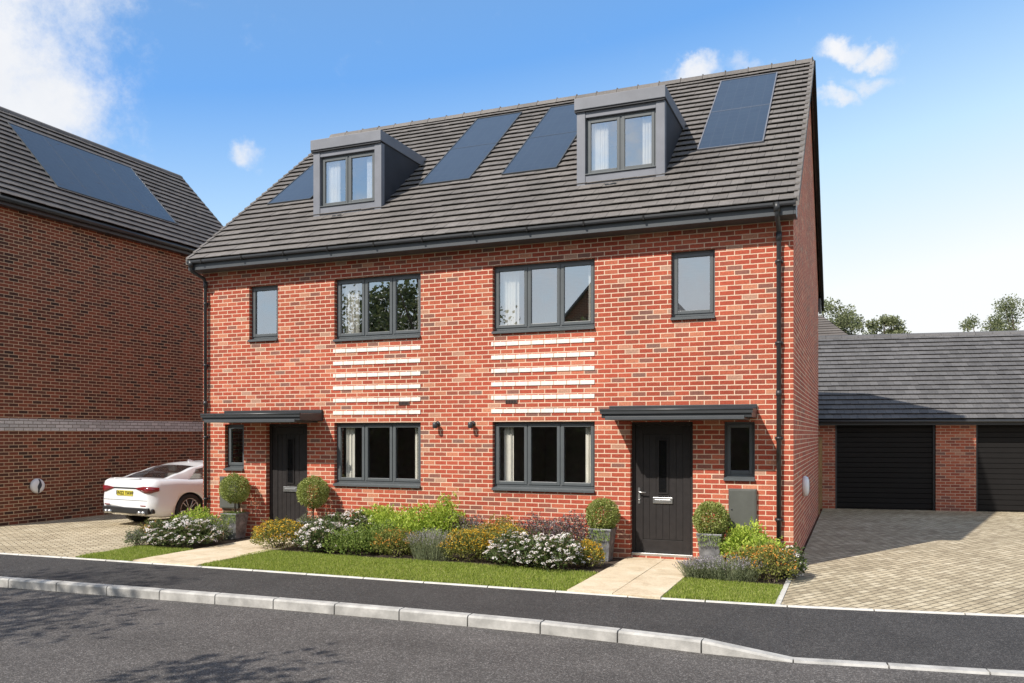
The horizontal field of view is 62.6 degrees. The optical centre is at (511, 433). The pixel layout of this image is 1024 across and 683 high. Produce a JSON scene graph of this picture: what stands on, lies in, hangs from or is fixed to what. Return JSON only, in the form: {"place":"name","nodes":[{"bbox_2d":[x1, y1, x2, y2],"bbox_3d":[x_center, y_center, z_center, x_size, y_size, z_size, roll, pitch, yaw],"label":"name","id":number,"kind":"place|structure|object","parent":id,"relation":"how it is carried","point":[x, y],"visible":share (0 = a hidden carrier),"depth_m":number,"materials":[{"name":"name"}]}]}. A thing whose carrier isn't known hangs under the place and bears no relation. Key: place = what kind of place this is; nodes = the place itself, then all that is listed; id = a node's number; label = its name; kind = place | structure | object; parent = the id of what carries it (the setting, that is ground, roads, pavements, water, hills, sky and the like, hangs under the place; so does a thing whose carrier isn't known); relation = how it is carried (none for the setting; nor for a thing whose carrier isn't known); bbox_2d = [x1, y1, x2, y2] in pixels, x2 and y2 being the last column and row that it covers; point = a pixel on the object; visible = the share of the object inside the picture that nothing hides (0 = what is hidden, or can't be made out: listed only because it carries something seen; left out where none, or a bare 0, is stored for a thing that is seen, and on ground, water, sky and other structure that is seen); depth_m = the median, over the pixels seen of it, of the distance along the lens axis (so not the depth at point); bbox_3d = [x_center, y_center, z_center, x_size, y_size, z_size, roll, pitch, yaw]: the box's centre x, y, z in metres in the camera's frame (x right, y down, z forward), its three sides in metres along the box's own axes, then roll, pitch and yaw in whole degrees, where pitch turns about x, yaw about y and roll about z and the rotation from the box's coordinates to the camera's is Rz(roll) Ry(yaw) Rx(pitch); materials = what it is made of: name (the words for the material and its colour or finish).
{"place":"outdoors","nodes":[
{"label":"outdoors","id":0,"kind":"place"},
{"bbox_2d":[0,514,171,556],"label":"drive paving","id":1,"kind":"structure","parent":0,"point":[74,537],"depth_m":16.29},
{"bbox_2d":[103,459,202,521],"bbox_3d":[-7.015,1.284,19.863,1.876,1.407,4.845,0,0,29],"label":"parked car","id":2,"kind":"object","parent":1,"relation":"on","point":[137,497],"visible":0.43,"depth_m":17.89,"materials":[{"name":"white paint"}]},
{"bbox_2d":[142,536,252,548],"bbox_3d":[-5.701,1.963,15.395,1.510,0.001,1.900,0,0,22],"label":"flower bed","id":3,"kind":"object","parent":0,"point":[219,542],"depth_m":15.10,"materials":[{"name":"soil"}]},
{"bbox_2d":[122,525,148,545],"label":"grey green shrub","id":4,"kind":"object","parent":3,"relation":"on","point":[135,535],"visible":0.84,"depth_m":14.63,"materials":[{"name":"green plant"}]},
{"bbox_2d":[138,518,166,544],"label":"flowering shrub","id":5,"kind":"object","parent":3,"relation":"on","point":[146,526],"visible":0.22,"depth_m":14.76,"materials":[{"name":"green plant"}]},
{"bbox_2d":[141,512,222,546],"bbox_3d":[-5.781,1.674,14.694,1.497,0.636,1.071,0,0,12],"label":"white flowering shrub","id":6,"kind":"object","parent":3,"relation":"on","point":[178,531],"visible":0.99,"depth_m":14.47,"materials":[{"name":"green plant"}]},
{"bbox_2d":[169,504,229,538],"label":"lime green shrub","id":7,"kind":"object","parent":3,"relation":"on","point":[203,514],"visible":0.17,"depth_m":15.48,"materials":[{"name":"green plant"}]},
{"bbox_2d":[204,514,234,542],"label":"grey green shrub","id":8,"kind":"object","parent":3,"relation":"on","point":[221,527],"visible":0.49,"depth_m":15.21,"materials":[{"name":"green plant"}]},
{"bbox_2d":[219,472,250,538],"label":"potted topiary","id":9,"kind":"object","parent":3,"relation":"on","point":[238,520],"visible":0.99,"depth_m":15.71,"materials":[{"name":"plant"}]},
{"bbox_2d":[133,537,298,565],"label":"path","id":10,"kind":"structure","parent":0,"point":[197,557],"depth_m":13.66,"materials":[{"name":"beige concrete"}]},
{"bbox_2d":[199,549,597,590],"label":"grass","id":11,"kind":"structure","parent":0,"point":[307,562],"depth_m":12.04,"materials":[{"name":"green plant"}]},
{"bbox_2d":[282,545,624,572],"bbox_3d":[-1.282,1.963,13.716,6.060,0.001,1.670,0,0,22],"label":"flower bed","id":12,"kind":"object","parent":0,"point":[573,567],"depth_m":13.17,"materials":[{"name":"soil"}]},
{"bbox_2d":[249,517,303,548],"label":"yellow flowering shrub","id":13,"kind":"object","parent":12,"relation":"on","point":[276,531],"visible":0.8,"depth_m":14.22,"materials":[{"name":"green plant"}]},
{"bbox_2d":[293,505,320,534],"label":"grey green shrub","id":14,"kind":"object","parent":12,"relation":"on","point":[310,518],"visible":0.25,"depth_m":15.00,"materials":[{"name":"green plant"}]},
{"bbox_2d":[296,475,329,525],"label":"potted topiary","id":15,"kind":"object","parent":12,"relation":"on","point":[320,491],"visible":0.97,"depth_m":15.07,"materials":[{"name":"plant"}]},
{"bbox_2d":[291,517,355,551],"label":"white flowering shrub","id":16,"kind":"object","parent":12,"relation":"on","point":[309,534],"visible":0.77,"depth_m":13.89,"materials":[{"name":"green plant"}]},
{"bbox_2d":[314,508,375,547],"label":"white flowering shrub","id":17,"kind":"object","parent":12,"relation":"on","point":[345,517],"visible":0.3,"depth_m":14.45,"materials":[{"name":"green plant"}]},
{"bbox_2d":[321,523,379,554],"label":"green shrub","id":18,"kind":"object","parent":12,"relation":"on","point":[352,538],"visible":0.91,"depth_m":13.59,"materials":[{"name":"green plant"}]},
{"bbox_2d":[359,519,405,554],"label":"green shrub","id":19,"kind":"object","parent":12,"relation":"on","point":[373,529],"visible":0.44,"depth_m":13.70,"materials":[{"name":"green plant"}]},
{"bbox_2d":[350,503,416,523],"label":"lime green shrub","id":20,"kind":"object","parent":12,"relation":"on","point":[378,508],"visible":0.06,"depth_m":14.65,"materials":[{"name":"green plant"}]},
{"bbox_2d":[362,505,415,546],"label":"lime green shrub","id":21,"kind":"object","parent":12,"relation":"on","point":[383,517],"visible":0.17,"depth_m":14.21,"materials":[{"name":"green plant"}]},
{"bbox_2d":[368,524,422,557],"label":"orange flowering shrub","id":22,"kind":"object","parent":12,"relation":"on","point":[397,539],"visible":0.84,"depth_m":13.35,"materials":[{"name":"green plant"}]},
{"bbox_2d":[383,502,437,551],"bbox_3d":[-1.653,1.554,14.048,1.075,0.827,0.999,0,0,19],"label":"lime green shrub","id":23,"kind":"object","parent":12,"relation":"on","point":[408,523],"visible":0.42,"depth_m":13.92,"materials":[{"name":"green plant"}]},
{"bbox_2d":[403,527,458,561],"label":"lavender plant","id":24,"kind":"object","parent":12,"relation":"on","point":[432,554],"visible":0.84,"depth_m":13.03,"materials":[{"name":"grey plant"}]},
{"bbox_2d":[420,488,469,551],"bbox_3d":[-1.155,1.432,14.032,0.897,1.072,0.860,0,0,-11],"label":"lime green shrub","id":25,"kind":"object","parent":12,"relation":"on","point":[441,515],"visible":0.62,"depth_m":13.90,"materials":[{"name":"green plant"}]},
{"bbox_2d":[437,512,487,552],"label":"purple shrub","id":26,"kind":"object","parent":12,"relation":"on","point":[471,521],"visible":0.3,"depth_m":13.84,"materials":[{"name":"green plant"}]},
{"bbox_2d":[437,526,492,561],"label":"yellow flowering shrub","id":27,"kind":"object","parent":12,"relation":"on","point":[468,542],"visible":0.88,"depth_m":12.84,"materials":[{"name":"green plant"}]},
{"bbox_2d":[468,513,527,552],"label":"orange flowering shrub","id":28,"kind":"object","parent":12,"relation":"on","point":[499,521],"visible":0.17,"depth_m":13.50,"materials":[{"name":"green plant"}]},
{"bbox_2d":[482,520,529,561],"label":"yellow flowering shrub","id":29,"kind":"object","parent":12,"relation":"on","point":[504,531],"visible":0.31,"depth_m":12.91,"materials":[{"name":"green plant"}]},
{"bbox_2d":[483,529,550,566],"bbox_3d":[0.089,1.702,12.533,1.118,0.535,0.997,0,0,18],"label":"white flowering shrub","id":30,"kind":"object","parent":12,"relation":"on","point":[502,550],"visible":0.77,"depth_m":12.34,"materials":[{"name":"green plant"}]},
{"bbox_2d":[504,511,558,536],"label":"purple shrub","id":31,"kind":"object","parent":12,"relation":"on","point":[536,529],"visible":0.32,"depth_m":13.35,"materials":[{"name":"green plant"}]},
{"bbox_2d":[518,529,591,571],"bbox_3d":[0.608,1.673,12.253,1.035,0.598,0.999,0,0,-41],"label":"white flowering shrub","id":32,"kind":"object","parent":12,"relation":"on","point":[564,549],"visible":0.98,"depth_m":12.03,"materials":[{"name":"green plant"}]},
{"bbox_2d":[540,509,590,545],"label":"purple shrub","id":33,"kind":"object","parent":12,"relation":"on","point":[567,528],"visible":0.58,"depth_m":13.06,"materials":[{"name":"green plant"}]},
{"bbox_2d":[575,535,605,568],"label":"yellow flowering shrub","id":34,"kind":"object","parent":12,"relation":"on","point":[594,549],"visible":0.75,"depth_m":12.25,"materials":[{"name":"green plant"}]},
{"bbox_2d":[585,497,620,561],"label":"potted topiary","id":35,"kind":"object","parent":12,"relation":"on","point":[604,530],"visible":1,"depth_m":12.94,"materials":[{"name":"plant"}]},
{"bbox_2d":[455,523,488,555],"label":"flowering shrub","id":36,"kind":"object","parent":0,"point":[473,536],"visible":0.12,"depth_m":13.46,"materials":[{"name":"green plant"}]},
{"bbox_2d":[0,587,1023,682],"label":"road","id":37,"kind":"structure","parent":0,"point":[54,637],"depth_m":8.06,"materials":[{"name":"grey asphalt"}]},
{"bbox_2d":[0,554,1023,670],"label":"pavement","id":38,"kind":"structure","parent":0,"point":[978,641],"depth_m":9.29,"materials":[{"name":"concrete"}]},
{"bbox_2d":[0,553,1023,616],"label":"edging","id":39,"kind":"object","parent":38,"relation":"on","point":[782,594],"visible":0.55,"depth_m":10.51,"materials":[{"name":"concrete"}]},
{"bbox_2d":[0,0,1023,334],"label":"sky","id":40,"kind":"structure","parent":0,"point":[920,103],"materials":[{"name":"blue"}]},
{"bbox_2d":[567,557,688,598],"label":"path","id":41,"kind":"structure","parent":0,"point":[651,578],"depth_m":11.22,"materials":[{"name":"beige concrete"}]},
{"bbox_2d":[697,564,786,585],"bbox_3d":[3.173,1.963,11.877,1.500,0.001,1.710,0,0,22],"label":"flower bed","id":42,"kind":"object","parent":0,"point":[780,581],"visible":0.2,"depth_m":11.28,"materials":[{"name":"soil"}]},
{"bbox_2d":[672,555,725,578],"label":"lavender plant","id":43,"kind":"object","parent":42,"relation":"on","point":[692,570],"visible":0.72,"depth_m":11.35,"materials":[{"name":"grey plant"}]},
{"bbox_2d":[692,500,730,566],"bbox_3d":[2.945,1.466,12.437,0.568,0.988,0.574,0,0,22],"label":"potted topiary","id":44,"kind":"object","parent":42,"relation":"on","point":[710,536],"visible":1,"depth_m":12.30,"materials":[{"name":"plant"}]},
{"bbox_2d":[691,554,768,582],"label":"lavender plant","id":45,"kind":"object","parent":42,"relation":"on","point":[738,574],"visible":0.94,"depth_m":11.13,"materials":[{"name":"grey plant"}]},
{"bbox_2d":[717,516,769,560],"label":"lime green shrub","id":46,"kind":"object","parent":42,"relation":"on","point":[739,535],"visible":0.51,"depth_m":12.16,"materials":[{"name":"green plant"}]},
{"bbox_2d":[720,541,788,576],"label":"orange flowering shrub","id":47,"kind":"object","parent":42,"relation":"on","point":[753,547],"visible":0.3,"depth_m":11.60,"materials":[{"name":"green plant"}]},
{"bbox_2d":[729,530,787,573],"bbox_3d":[3.558,1.673,11.931,0.814,0.616,0.850,0,0,-42],"label":"lime green shrub","id":48,"kind":"object","parent":42,"relation":"on","point":[765,541],"visible":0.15,"depth_m":11.87,"materials":[{"name":"green plant"}]},
{"bbox_2d":[744,538,800,582],"bbox_3d":[3.472,1.687,11.203,0.725,0.564,0.738,0,0,12],"label":"orange flowering shrub","id":49,"kind":"object","parent":42,"relation":"on","point":[782,561],"visible":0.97,"depth_m":11.10,"materials":[{"name":"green plant"}]},
{"bbox_2d":[771,542,808,577],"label":"white flowering shrub","id":50,"kind":"object","parent":42,"relation":"on","point":[803,567],"visible":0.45,"depth_m":11.38,"materials":[{"name":"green plant"}]},
{"bbox_2d":[818,315,848,335],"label":"hip roofed house","id":51,"kind":"structure","parent":0,"point":[826,327],"depth_m":44.39,"materials":[{"name":"tile"}]},
{"bbox_2d":[781,508,1023,614],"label":"drive paving","id":52,"kind":"structure","parent":0,"point":[940,561],"depth_m":12.87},
{"label":"ground","id":53,"kind":"structure","parent":0,"visible":0},
{"bbox_2d":[0,106,223,525],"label":"brick house","id":54,"kind":"structure","parent":53,"relation":"on","point":[101,333],"depth_m":20.23,"materials":[{"name":"brick"}]},
{"bbox_2d":[186,57,823,562],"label":"semi detached house","id":55,"kind":"structure","parent":53,"relation":"on","point":[556,307],"depth_m":14.44,"materials":[{"name":"red brick"}]},
{"bbox_2d":[223,424,243,470],"bbox_3d":[-5.329,0.259,16.275,0.457,0.887,0.200,0,0,22],"label":"window","id":56,"kind":"structure","parent":55,"relation":"in","point":[233,466],"depth_m":16.33,"materials":[{"name":"plastic"}]},
{"bbox_2d":[248,285,277,341],"bbox_3d":[-4.692,-2.289,16.015,0.670,1.062,0.200,0,0,22],"label":"window","id":57,"kind":"structure","parent":55,"relation":"in","point":[256,337],"depth_m":16.09,"materials":[{"name":"plastic"}]},
{"bbox_2d":[270,424,306,534],"bbox_3d":[-4.186,0.873,15.857,0.935,2.125,0.140,0,0,22],"label":"door","id":58,"kind":"structure","parent":55,"relation":"in","point":[288,442],"depth_m":15.90,"materials":[{"name":"black wood"}]},
{"bbox_2d":[333,273,420,341],"bbox_3d":[-2.380,-2.254,15.119,1.783,1.142,0.287,0,0,22],"label":"window","id":59,"kind":"structure","parent":55,"relation":"in","point":[352,286],"depth_m":15.20,"materials":[{"name":"plastic"}]},
{"bbox_2d":[333,422,420,487],"bbox_3d":[-2.380,0.369,15.119,1.783,1.147,0.287,0,0,22],"label":"window","id":60,"kind":"structure","parent":55,"relation":"in","point":[350,479],"depth_m":15.17,"materials":[{"name":"plastic"}]},
{"bbox_2d":[491,259,594,333],"bbox_3d":[0.537,-2.254,13.929,1.788,1.142,0.288,0,0,22],"label":"window","id":61,"kind":"structure","parent":55,"relation":"in","point":[511,324],"depth_m":14.00,"materials":[{"name":"plastic"}]},
{"bbox_2d":[491,421,594,492],"bbox_3d":[0.537,0.369,13.929,1.788,1.147,0.289,0,0,22],"label":"window","id":62,"kind":"structure","parent":55,"relation":"in","point":[508,484],"depth_m":13.93,"materials":[{"name":"plastic"}]},
{"bbox_2d":[631,422,692,557],"bbox_3d":[2.357,0.873,13.187,0.980,2.125,0.140,0,0,22],"label":"door","id":63,"kind":"structure","parent":55,"relation":"in","point":[662,456],"depth_m":13.21,"materials":[{"name":"black wood"}]},
{"bbox_2d":[670,250,714,319],"bbox_3d":[2.793,-2.289,12.961,0.669,1.062,0.200,0,0,22],"label":"window","id":64,"kind":"structure","parent":55,"relation":"in","point":[708,313],"depth_m":12.97,"materials":[{"name":"plastic"}]},
{"bbox_2d":[723,422,754,480],"bbox_3d":[3.434,0.259,12.699,0.453,0.887,0.200,0,0,22],"label":"window","id":65,"kind":"structure","parent":55,"relation":"in","point":[730,475],"depth_m":12.70,"materials":[{"name":"plastic"}]},
{"bbox_2d":[0,576,1023,676],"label":"kerb","id":66,"kind":"structure","parent":53,"relation":"on","point":[645,638],"depth_m":9.19,"materials":[{"name":"concrete"}]},
{"bbox_2d":[818,437,821,513],"bbox_3d":[7.790,1.020,21.392,0.120,1.880,1.680,0,0,22],"label":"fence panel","id":67,"kind":"object","parent":53,"relation":"on","point":[819,473],"visible":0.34,"depth_m":20.60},
{"bbox_2d":[818,297,864,334],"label":"tree","id":68,"kind":"object","parent":53,"relation":"on","point":[843,320],"visible":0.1,"depth_m":51.30,"materials":[{"name":"green plant"}]},
{"bbox_2d":[849,319,875,334],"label":"tree","id":69,"kind":"object","parent":53,"relation":"on","point":[860,326],"visible":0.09,"depth_m":49.71,"materials":[{"name":"green plant"}]},
{"bbox_2d":[868,314,894,333],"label":"tree","id":70,"kind":"object","parent":53,"relation":"on","point":[883,319],"visible":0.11,"depth_m":50.81,"materials":[{"name":"green plant"}]},
{"bbox_2d":[883,315,911,333],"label":"tree","id":71,"kind":"object","parent":53,"relation":"on","point":[895,322],"visible":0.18,"depth_m":50.04,"materials":[{"name":"green plant"}]},
{"bbox_2d":[818,330,1023,517],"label":"garage block","id":72,"kind":"structure","parent":53,"relation":"on","point":[921,421],"depth_m":21.98,"materials":[{"name":"tile"}]},
{"bbox_2d":[835,425,934,509],"bbox_3d":[9.689,0.825,21.930,2.418,2.270,0.090,0,0,14],"label":"garage door","id":73,"kind":"structure","parent":72,"relation":"in","point":[877,466],"depth_m":21.91,"materials":[{"name":"metal"}]},
{"bbox_2d":[976,425,1023,511],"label":"garage door","id":74,"kind":"structure","parent":72,"relation":"in","point":[999,448],"depth_m":21.26,"materials":[{"name":"metal"}]},
{"bbox_2d":[959,313,1005,331],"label":"tree","id":75,"kind":"object","parent":53,"relation":"on","point":[967,327],"visible":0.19,"depth_m":56.06,"materials":[{"name":"green plant"}]},
{"bbox_2d":[988,293,1023,330],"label":"tree","id":76,"kind":"object","parent":53,"relation":"on","point":[1009,321],"visible":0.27,"depth_m":58.03,"materials":[{"name":"green plant"}]},
{"label":"lawn","id":77,"kind":"structure","parent":0,"visible":0},
{"bbox_2d":[662,576,782,603],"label":"grass","id":78,"kind":"structure","parent":77,"relation":"on","point":[714,590],"depth_m":10.39,"materials":[{"name":"green plant"}]},
{"label":"lawn","id":79,"kind":"structure","parent":0,"visible":0},
{"bbox_2d":[76,545,192,560],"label":"grass","id":80,"kind":"structure","parent":79,"relation":"on","point":[130,553],"depth_m":13.73,"materials":[{"name":"green plant"}]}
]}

